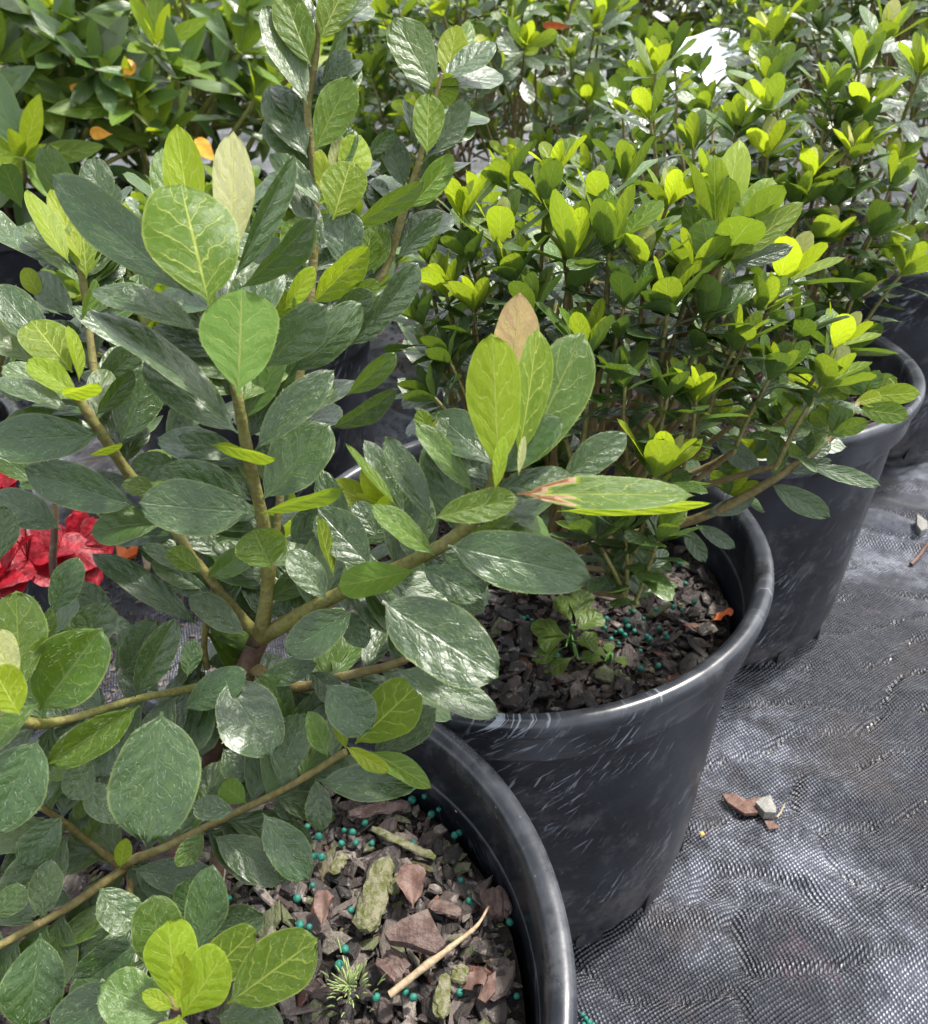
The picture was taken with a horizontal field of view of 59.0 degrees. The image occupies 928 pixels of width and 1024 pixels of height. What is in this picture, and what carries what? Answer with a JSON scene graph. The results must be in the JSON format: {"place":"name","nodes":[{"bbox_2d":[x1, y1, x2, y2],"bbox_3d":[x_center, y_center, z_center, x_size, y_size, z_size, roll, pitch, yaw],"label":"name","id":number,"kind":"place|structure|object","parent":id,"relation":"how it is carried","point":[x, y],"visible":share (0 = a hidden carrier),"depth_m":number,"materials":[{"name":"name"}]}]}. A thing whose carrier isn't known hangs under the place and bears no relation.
{"place":"outdoors","nodes":[
{"label":"outdoors","id":0,"kind":"place"},
{"bbox_2d":[99,548,215,701],"bbox_3d":[-0.283,0.099,0.811,0.184,0.023,0.349,-13,35,-15],"label":"grit","id":1,"kind":"object","parent":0,"point":[182,598],"visible":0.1,"depth_m":0.80,"materials":[{"name":"grey gravel"}]},
{"bbox_2d":[206,0,472,152],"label":"long leaved shrub","id":2,"kind":"object","parent":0,"point":[324,52],"visible":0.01,"depth_m":1.55,"materials":[{"name":"green plant"}]},
{"bbox_2d":[388,304,445,410],"bbox_3d":[-0.056,-0.275,1.346,0.146,0.020,0.479,-3,34,0],"label":"grit","id":3,"kind":"object","parent":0,"point":[400,368],"visible":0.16,"depth_m":1.28,"materials":[{"name":"grey stone"}]},
{"bbox_2d":[16,0,927,1023],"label":"ground","id":4,"kind":"structure","parent":0,"point":[812,908],"depth_m":0.59,"materials":[{"name":"fabric"}]},
{"bbox_2d":[0,391,55,717],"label":"nursery pot","id":5,"kind":"object","parent":4,"relation":"on","point":[36,592],"visible":0.05,"depth_m":0.66,"materials":[{"name":"black plastic"}]},
{"bbox_2d":[0,188,100,376],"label":"nursery pot","id":6,"kind":"object","parent":4,"relation":"on","point":[13,263],"visible":0.02,"depth_m":1.17,"materials":[{"name":"black plastic"}]},
{"bbox_2d":[3,209,16,225],"bbox_3d":[-0.685,-0.433,1.250,0.247,0.030,0.247,-3,34,0],"label":"potting mix","id":7,"kind":"object","parent":6,"relation":"in","point":[12,212],"visible":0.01,"depth_m":1.29,"materials":[{"name":"brown soil"}]},
{"bbox_2d":[0,0,205,225],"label":"long leaved shrub","id":8,"kind":"object","parent":7,"relation":"on","point":[46,78],"visible":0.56,"depth_m":1.03,"materials":[{"name":"green plant"}]},
{"bbox_2d":[12,0,334,193],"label":"long leaved shrub","id":9,"kind":"object","parent":7,"relation":"in","point":[186,51],"visible":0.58,"depth_m":1.07,"materials":[{"name":"green plant"}]},
{"bbox_2d":[89,126,112,139],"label":"yellow leaf","id":10,"kind":"object","parent":9,"relation":"attached to","point":[97,133],"visible":1,"depth_m":1.01,"materials":[{"name":"plant"}]},
{"bbox_2d":[123,59,135,79],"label":"yellow leaf","id":11,"kind":"object","parent":9,"relation":"attached to","point":[133,67],"visible":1,"depth_m":1.03,"materials":[{"name":"yellow plant"}]},
{"bbox_2d":[116,546,138,559],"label":"dead leaf","id":12,"kind":"object","parent":4,"relation":"on","point":[130,552],"visible":0.62,"depth_m":0.89,"materials":[{"name":"orange plant"}]},
{"bbox_2d":[142,556,151,570],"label":"dead leaf","id":13,"kind":"object","parent":4,"relation":"on","point":[147,565],"visible":0.39,"depth_m":0.87,"materials":[{"name":"beige plant"}]},
{"bbox_2d":[65,0,252,165],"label":"long leaved shrub","id":14,"kind":"object","parent":4,"relation":"on","point":[226,115],"depth_m":1.53,"materials":[{"name":"green plant"}]},
{"bbox_2d":[114,164,267,223],"bbox_3d":[-0.455,-0.441,1.398,0.281,0.232,0.279,-20,37,-23],"label":"nursery pot","id":15,"kind":"object","parent":4,"relation":"on","point":[263,175],"visible":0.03,"depth_m":1.38,"materials":[{"name":"black plastic"}]},
{"bbox_2d":[93,307,374,519],"bbox_3d":[-0.221,-0.108,0.883,0.281,0.232,0.280,-14,35,-16],"label":"nursery pot","id":16,"kind":"object","parent":4,"relation":"on","point":[352,362],"visible":0.11,"depth_m":0.81,"materials":[{"name":"black plastic"}]},
{"bbox_2d":[0,678,577,1023],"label":"nursery pot","id":17,"kind":"object","parent":4,"relation":"on","point":[499,840],"visible":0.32,"depth_m":0.33,"materials":[{"name":"black plastic"}]},
{"bbox_2d":[0,782,525,1023],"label":"potting mix","id":18,"kind":"object","parent":17,"relation":"in","point":[487,944],"visible":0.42,"depth_m":0.33,"materials":[{"name":"brown soil"}]},
{"bbox_2d":[293,894,300,902],"bbox_3d":[-0.069,0.159,0.338,0.003,0.003,0.003,25,83,26],"label":"fertiliser pellet","id":19,"kind":"object","parent":18,"relation":"on","point":[296,898],"visible":1,"depth_m":0.34},
{"bbox_2d":[295,919,304,927],"bbox_3d":[-0.066,0.165,0.328,0.004,0.004,0.004,-26,76,-15],"label":"fertiliser pellet","id":20,"kind":"object","parent":18,"relation":"on","point":[300,923],"visible":0.76,"depth_m":0.33},
{"bbox_2d":[306,923,311,929],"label":"fertiliser pellet","id":21,"kind":"object","parent":18,"relation":"on","point":[309,926],"visible":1,"depth_m":0.32},
{"bbox_2d":[300,979,320,994],"bbox_3d":[-0.058,0.176,0.306,0.008,0.004,0.005,-3,34,0],"label":"bark flake","id":22,"kind":"object","parent":18,"relation":"on","point":[313,986],"visible":0.68,"depth_m":0.30,"materials":[{"name":"wood"}]},
{"bbox_2d":[314,832,322,840],"bbox_3d":[-0.064,0.142,0.359,0.004,0.004,0.004,-14,40,-10],"label":"fertiliser pellet","id":23,"kind":"object","parent":18,"relation":"on","point":[318,836],"visible":1,"depth_m":0.36},
{"bbox_2d":[318,853,325,861],"bbox_3d":[-0.061,0.147,0.350,0.004,0.004,0.004,25,31,23],"label":"fertiliser pellet","id":24,"kind":"object","parent":18,"relation":"on","point":[321,857],"visible":1,"depth_m":0.35},
{"bbox_2d":[313,889,331,927],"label":"dead leaf","id":25,"kind":"object","parent":18,"relation":"on","point":[322,899],"visible":1,"depth_m":0.33,"materials":[{"name":"brown plant"}]},
{"bbox_2d":[328,852,348,874],"bbox_3d":[-0.053,0.149,0.348,0.008,0.003,0.010,-3,34,0],"label":"bark stick","id":26,"kind":"object","parent":18,"relation":"on","point":[337,864],"visible":1,"depth_m":0.35,"materials":[{"name":"green wood"}]},
{"bbox_2d":[334,960,343,970],"bbox_3d":[-0.048,0.174,0.315,0.004,0.004,0.004,7,66,-11],"label":"fertiliser pellet","id":27,"kind":"object","parent":18,"relation":"on","point":[339,964],"visible":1,"depth_m":0.31},
{"bbox_2d":[338,840,344,846],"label":"fertiliser pellet","id":28,"kind":"object","parent":18,"relation":"on","point":[341,843],"visible":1,"depth_m":0.36},
{"bbox_2d":[341,945,348,953],"bbox_3d":[-0.047,0.171,0.320,0.004,0.003,0.004,23,-13,-19],"label":"fertiliser pellet","id":29,"kind":"object","parent":18,"relation":"on","point":[345,949],"visible":1,"depth_m":0.32},
{"bbox_2d":[347,906,353,913],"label":"fertiliser pellet","id":30,"kind":"object","parent":18,"relation":"on","point":[350,909],"visible":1,"depth_m":0.33},
{"bbox_2d":[349,828,355,835],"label":"fertiliser pellet","id":31,"kind":"object","parent":18,"relation":"on","point":[352,831],"visible":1,"depth_m":0.36},
{"bbox_2d":[320,937,386,1016],"bbox_3d":[-0.043,0.176,0.305,0.029,0.006,0.021,19,40,30],"label":"moss tuft","id":32,"kind":"object","parent":18,"relation":"on","point":[351,977],"visible":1,"depth_m":0.31,"materials":[{"name":"green plant"}]},
{"bbox_2d":[352,839,358,845],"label":"fertiliser pellet","id":33,"kind":"object","parent":18,"relation":"on","point":[355,842],"visible":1,"depth_m":0.36},
{"bbox_2d":[0,0,711,1023],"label":"azalea shrub","id":34,"kind":"object","parent":18,"relation":"on","point":[246,724],"visible":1,"depth_m":0.24,"materials":[{"name":"green plant"}]},
{"bbox_2d":[362,820,367,825],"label":"fertiliser pellet","id":35,"kind":"object","parent":18,"relation":"on","point":[364,822],"visible":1,"depth_m":0.36},
{"bbox_2d":[369,840,374,846],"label":"fertiliser pellet","id":36,"kind":"object","parent":18,"relation":"on","point":[371,843],"visible":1,"depth_m":0.36},
{"bbox_2d":[352,856,394,933],"bbox_3d":[-0.036,0.156,0.337,0.013,0.006,0.033,4,35,10],"label":"bark stick","id":37,"kind":"object","parent":18,"relation":"on","point":[373,899],"visible":1,"depth_m":0.33,"materials":[{"name":"green wood"}]},
{"bbox_2d":[372,993,379,1001],"bbox_3d":[-0.033,0.179,0.303,0.003,0.003,0.003,34,64,30],"label":"fertiliser pellet","id":38,"kind":"object","parent":18,"relation":"on","point":[375,997],"visible":1,"depth_m":0.30},
{"bbox_2d":[349,800,409,818],"bbox_3d":[-0.038,0.134,0.369,0.028,0.004,0.009,-3,34,0],"label":"bark stick","id":39,"kind":"object","parent":18,"relation":"on","point":[370,810],"visible":1,"depth_m":0.37,"materials":[{"name":"brown wood"}]},
{"bbox_2d":[376,946,410,983],"bbox_3d":[-0.027,0.173,0.313,0.011,0.007,0.014,-26,40,-30],"label":"flake","id":40,"kind":"object","parent":18,"relation":"on","point":[394,964],"visible":1,"depth_m":0.31,"materials":[{"name":"brown wood"}]},
{"bbox_2d":[387,873,400,894],"bbox_3d":[-0.028,0.153,0.339,0.008,0.003,0.010,-3,34,0],"label":"bark stick","id":41,"kind":"object","parent":18,"relation":"on","point":[393,888],"visible":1,"depth_m":0.34,"materials":[{"name":"green wood"}]},
{"bbox_2d":[370,826,435,859],"bbox_3d":[-0.026,0.142,0.352,0.033,0.002,0.005,14,37,24],"label":"bark stick","id":42,"kind":"object","parent":18,"relation":"on","point":[405,844],"visible":1,"depth_m":0.35,"materials":[{"name":"green wood"}]},
{"bbox_2d":[402,987,408,995],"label":"fertiliser pellet","id":43,"kind":"object","parent":18,"relation":"on","point":[405,991],"visible":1,"depth_m":0.30},
{"bbox_2d":[397,863,425,907],"bbox_3d":[-0.022,0.150,0.333,0.012,0.007,0.014,16,38,26],"label":"dead leaf","id":44,"kind":"object","parent":18,"relation":"on","point":[410,879],"visible":1,"depth_m":0.33,"materials":[{"name":"brown plant"}]},
{"bbox_2d":[408,795,415,803],"bbox_3d":[-0.024,0.132,0.376,0.004,0.004,0.004,-6,33,45],"label":"fertiliser pellet","id":45,"kind":"object","parent":18,"relation":"on","point":[412,799],"visible":1,"depth_m":0.37},
{"bbox_2d":[409,993,416,1001],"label":"fertiliser pellet","id":46,"kind":"object","parent":18,"relation":"on","point":[412,997],"visible":1,"depth_m":0.30},
{"bbox_2d":[384,909,445,955],"bbox_3d":[-0.019,0.163,0.312,0.018,0.008,0.017,-19,37,-22],"label":"bark flake","id":47,"kind":"object","parent":18,"relation":"on","point":[418,932],"visible":1,"depth_m":0.31,"materials":[{"name":"brown wood"}]},
{"bbox_2d":[428,810,434,817],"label":"fertiliser pellet","id":48,"kind":"object","parent":18,"relation":"on","point":[431,813],"visible":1,"depth_m":0.37},
{"bbox_2d":[388,906,488,997],"bbox_3d":[-0.008,0.167,0.311,0.048,0.008,0.005,-25,39,-29],"label":"twig","id":49,"kind":"object","parent":18,"relation":"on","point":[418,971],"visible":1,"depth_m":0.31,"materials":[{"name":"beige wood"}]},
{"bbox_2d":[433,973,450,1018],"bbox_3d":[-0.008,0.178,0.301,0.007,0.004,0.016,-3,34,0],"label":"bark stick","id":50,"kind":"object","parent":18,"relation":"on","point":[441,1003],"visible":1,"depth_m":0.30,"materials":[{"name":"green wood"}]},
{"bbox_2d":[429,899,461,918],"bbox_3d":[-0.007,0.159,0.329,0.013,0.003,0.009,-3,34,0],"label":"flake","id":51,"kind":"object","parent":18,"relation":"on","point":[445,907],"visible":1,"depth_m":0.33,"materials":[{"name":"brown wood"}]},
{"bbox_2d":[451,831,457,838],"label":"fertiliser pellet","id":52,"kind":"object","parent":18,"relation":"on","point":[454,834],"visible":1,"depth_m":0.35},
{"bbox_2d":[450,964,468,984],"bbox_3d":[-0.002,0.173,0.307,0.008,0.004,0.008,-3,34,0],"label":"bark stick","id":53,"kind":"object","parent":18,"relation":"on","point":[459,974],"visible":1,"depth_m":0.31,"materials":[{"name":"green wood"}]},
{"bbox_2d":[456,988,462,996],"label":"fertiliser pellet","id":54,"kind":"object","parent":18,"relation":"on","point":[459,992],"visible":1,"depth_m":0.30},
{"bbox_2d":[458,877,463,882],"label":"fertiliser pellet","id":55,"kind":"object","parent":18,"relation":"on","point":[460,879],"visible":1,"depth_m":0.34},
{"bbox_2d":[466,897,473,904],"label":"fertiliser pellet","id":56,"kind":"object","parent":18,"relation":"on","point":[469,900],"visible":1,"depth_m":0.33},
{"bbox_2d":[461,967,486,989],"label":"dead leaf","id":57,"kind":"object","parent":18,"relation":"on","point":[478,975],"visible":1,"depth_m":0.30,"materials":[{"name":"brown plant"}]},
{"bbox_2d":[478,971,495,1003],"bbox_3d":[0.008,0.174,0.300,0.007,0.004,0.010,-3,34,0],"label":"bark flake","id":58,"kind":"object","parent":18,"relation":"on","point":[487,993],"visible":1,"depth_m":0.30,"materials":[{"name":"brown plant"}]},
{"bbox_2d":[480,885,512,921],"bbox_3d":[0.013,0.157,0.330,0.013,0.007,0.015,-3,34,0],"label":"bark block","id":59,"kind":"object","parent":18,"relation":"on","point":[496,900],"depth_m":0.33,"materials":[{"name":"brown wood"}]},
{"bbox_2d":[506,918,513,925],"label":"fertiliser pellet","id":60,"kind":"object","parent":18,"relation":"on","point":[509,922],"visible":1,"depth_m":0.32},
{"bbox_2d":[514,993,519,999],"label":"fertiliser pellet","id":61,"kind":"object","parent":18,"relation":"on","point":[516,996],"visible":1,"depth_m":0.30},
{"bbox_2d":[346,0,569,180],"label":"azalea shrub","id":62,"kind":"object","parent":4,"relation":"on","point":[358,46],"visible":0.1,"depth_m":1.28,"materials":[{"name":"green plant"}]},
{"bbox_2d":[79,0,884,131],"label":"distant foliage","id":63,"kind":"object","parent":4,"relation":"on","point":[716,15],"depth_m":3.44,"materials":[{"name":"green plant"}]},
{"bbox_2d":[422,200,629,339],"bbox_3d":[0.083,-0.304,1.149,0.280,0.232,0.280,21,41,31],"label":"nursery pot","id":64,"kind":"object","parent":4,"relation":"on","point":[449,206],"visible":0.02,"depth_m":1.06,"materials":[{"name":"black plastic"}]},
{"bbox_2d":[351,0,720,242],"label":"azalea shrub","id":65,"kind":"object","parent":64,"relation":"in","point":[520,46],"visible":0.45,"depth_m":0.92,"materials":[{"name":"green plant"}]},
{"bbox_2d":[542,21,568,29],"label":"orange leaf","id":66,"kind":"object","parent":65,"relation":"attached to","point":[553,25],"visible":0.96,"depth_m":0.91,"materials":[{"name":"orange plant"}]},
{"bbox_2d":[279,429,773,947],"bbox_3d":[0.037,0.111,0.537,0.280,0.232,0.280,9,36,18],"label":"nursery pot","id":67,"kind":"object","parent":4,"relation":"on","point":[605,795],"visible":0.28,"depth_m":0.42,"materials":[{"name":"black plastic"}]},
{"bbox_2d":[327,487,729,712],"bbox_3d":[0.033,0.052,0.498,0.247,0.033,0.247,-3,34,0],"label":"potting mix","id":68,"kind":"object","parent":67,"relation":"in","point":[523,682],"visible":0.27,"depth_m":0.46,"materials":[{"name":"brown soil"}]},
{"bbox_2d":[530,589,604,675],"bbox_3d":[0.057,0.069,0.455,0.043,0.025,0.052,-3,34,0],"label":"weed seedling","id":69,"kind":"object","parent":68,"relation":"on","point":[548,633],"visible":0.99,"depth_m":0.45,"materials":[{"name":"green plant"}]},
{"bbox_2d":[268,134,919,609],"bbox_3d":[0.075,-0.066,0.451,0.303,0.278,0.348,8,35,16],"label":"azalea shrub","id":70,"kind":"object","parent":68,"relation":"on","point":[718,228],"visible":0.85,"depth_m":0.33,"materials":[{"name":"green plant"}]},
{"bbox_2d":[590,643,627,665],"bbox_3d":[0.077,0.081,0.446,0.021,0.014,0.016,-3,34,0],"label":"weed seedling","id":71,"kind":"object","parent":68,"relation":"on","point":[609,649],"visible":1,"depth_m":0.44,"materials":[{"name":"green plant"}]},
{"bbox_2d":[623,618,628,623],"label":"fertiliser pellet","id":72,"kind":"object","parent":68,"relation":"on","point":[625,620],"visible":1,"depth_m":0.46},
{"bbox_2d":[637,665,643,670],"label":"fertiliser pellet","id":73,"kind":"object","parent":68,"relation":"on","point":[640,667],"visible":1,"depth_m":0.44},
{"bbox_2d":[646,636,652,642],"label":"fertiliser pellet","id":74,"kind":"object","parent":68,"relation":"on","point":[649,639],"visible":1,"depth_m":0.45},
{"bbox_2d":[711,608,732,620],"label":"dead leaf","id":75,"kind":"object","parent":68,"relation":"on","point":[721,615],"visible":1,"depth_m":0.47,"materials":[{"name":"orange plant"}]},
{"bbox_2d":[594,138,759,308],"bbox_3d":[0.344,-0.486,1.398,0.280,0.232,0.280,17,39,27],"label":"nursery pot","id":76,"kind":"object","parent":4,"relation":"on","point":[755,155],"depth_m":1.34,"materials":[{"name":"black plastic"}]},
{"bbox_2d":[697,0,927,174],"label":"azalea shrub","id":77,"kind":"object","parent":76,"relation":"in","point":[723,40],"visible":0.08,"depth_m":1.23,"materials":[{"name":"green plant"}]},
{"bbox_3d":[0.339,-0.558,1.349,0.248,0.030,0.247,-3,34,0],"label":"potting mix","id":78,"kind":"object","parent":76,"relation":"in","visible":0},
{"bbox_2d":[670,28,741,92],"bbox_3d":[0.374,-0.688,1.250,0.102,0.070,0.245,6,35,14],"label":"label sheet","id":79,"kind":"object","parent":78,"relation":"on","point":[704,41],"visible":0.38,"depth_m":1.27,"materials":[{"name":"white paper"}]},
{"bbox_2d":[722,793,760,815],"bbox_3d":[0.204,0.212,0.597,0.027,0.009,0.022,-3,34,0],"label":"dead leaf","id":80,"kind":"object","parent":4,"relation":"on","point":[741,805],"visible":1,"depth_m":0.60,"materials":[{"name":"brown plant"}]},
{"bbox_2d":[578,304,925,670],"bbox_3d":[0.222,-0.027,0.726,0.280,0.232,0.280,-25,40,-29],"label":"nursery pot","id":81,"kind":"object","parent":4,"relation":"on","point":[811,557],"visible":0.19,"depth_m":0.63,"materials":[{"name":"black plastic"}]},
{"bbox_2d":[599,354,877,436],"bbox_3d":[0.219,-0.084,0.688,0.247,0.032,0.247,-3,34,0],"label":"potting mix","id":82,"kind":"object","parent":81,"relation":"in","point":[852,399],"visible":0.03,"depth_m":0.69,"materials":[{"name":"brown soil"}]},
{"bbox_2d":[492,0,927,413],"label":"azalea shrub","id":83,"kind":"object","parent":82,"relation":"on","point":[863,98],"visible":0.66,"depth_m":0.52,"materials":[{"name":"green plant"}]},
{"bbox_2d":[755,795,775,818],"bbox_3d":[0.217,0.213,0.591,0.014,0.012,0.017,-3,34,0],"label":"pebble","id":84,"kind":"object","parent":4,"relation":"on","point":[765,807],"visible":1,"depth_m":0.59,"materials":[{"name":"grey stone"}]},
{"bbox_2d":[764,820,780,829],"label":"dead leaf","id":85,"kind":"object","parent":4,"relation":"on","point":[770,824],"visible":1,"depth_m":0.58,"materials":[{"name":"brown plant"}]},
{"bbox_2d":[766,202,927,459],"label":"nursery pot","id":86,"kind":"object","parent":4,"relation":"on","point":[908,334],"visible":0.06,"depth_m":0.86,"materials":[{"name":"black plastic"}]},
{"bbox_2d":[795,232,927,266],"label":"potting mix","id":87,"kind":"object","parent":86,"relation":"in","point":[849,238],"visible":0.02,"depth_m":1.00,"materials":[{"name":"brown soil"}]},
{"bbox_2d":[717,0,927,262],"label":"azalea shrub","id":88,"kind":"object","parent":87,"relation":"on","point":[812,16],"visible":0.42,"depth_m":0.80,"materials":[{"name":"green plant"}]},
{"bbox_2d":[854,0,927,85],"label":"azalea shrub","id":89,"kind":"object","parent":4,"relation":"on","point":[857,23],"depth_m":1.58,"materials":[{"name":"green plant"}]},
{"bbox_2d":[909,541,927,565],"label":"twig","id":90,"kind":"object","parent":4,"relation":"on","point":[918,555],"visible":1,"depth_m":0.83,"materials":[{"name":"brown wood"}]},
{"bbox_2d":[915,514,927,535],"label":"pebble","id":91,"kind":"object","parent":4,"relation":"on","point":[921,525],"visible":1,"depth_m":0.86,"materials":[{"name":"grey stone"}]},
{"bbox_2d":[464,0,773,106],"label":"azalea shrub","id":92,"kind":"object","parent":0,"point":[721,7],"visible":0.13,"depth_m":1.54,"materials":[{"name":"green plant"}]},
{"bbox_2d":[639,0,868,71],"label":"azalea shrub","id":93,"kind":"object","parent":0,"point":[652,5],"visible":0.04,"depth_m":1.86,"materials":[{"name":"green plant"}]},
{"bbox_3d":[-0.472,-0.014,0.612,0.247,0.029,0.247,-3,34,0],"label":"potting mix","id":94,"kind":"object","parent":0,"visible":0},
{"bbox_2d":[0,321,113,611],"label":"red azalea shrub","id":95,"kind":"object","parent":94,"relation":"on","point":[48,552],"visible":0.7,"depth_m":0.52,"materials":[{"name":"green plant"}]},
{"bbox_3d":[-0.225,-0.179,0.835,0.248,0.030,0.247,-3,34,0],"label":"potting mix","id":96,"kind":"object","parent":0,"visible":0},
{"bbox_2d":[41,165,424,380],"bbox_3d":[-0.216,-0.246,0.801,0.363,0.187,0.366,-3,34,0],"label":"azalea shrub","id":97,"kind":"object","parent":96,"relation":"on","point":[135,202],"visible":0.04,"depth_m":0.74,"materials":[{"name":"green plant"}]},
{"bbox_2d":[194,137,213,159],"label":"yellow leaf","id":98,"kind":"object","parent":97,"relation":"on","point":[203,145],"visible":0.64,"depth_m":0.91,"materials":[{"name":"yellow plant"}]}
]}

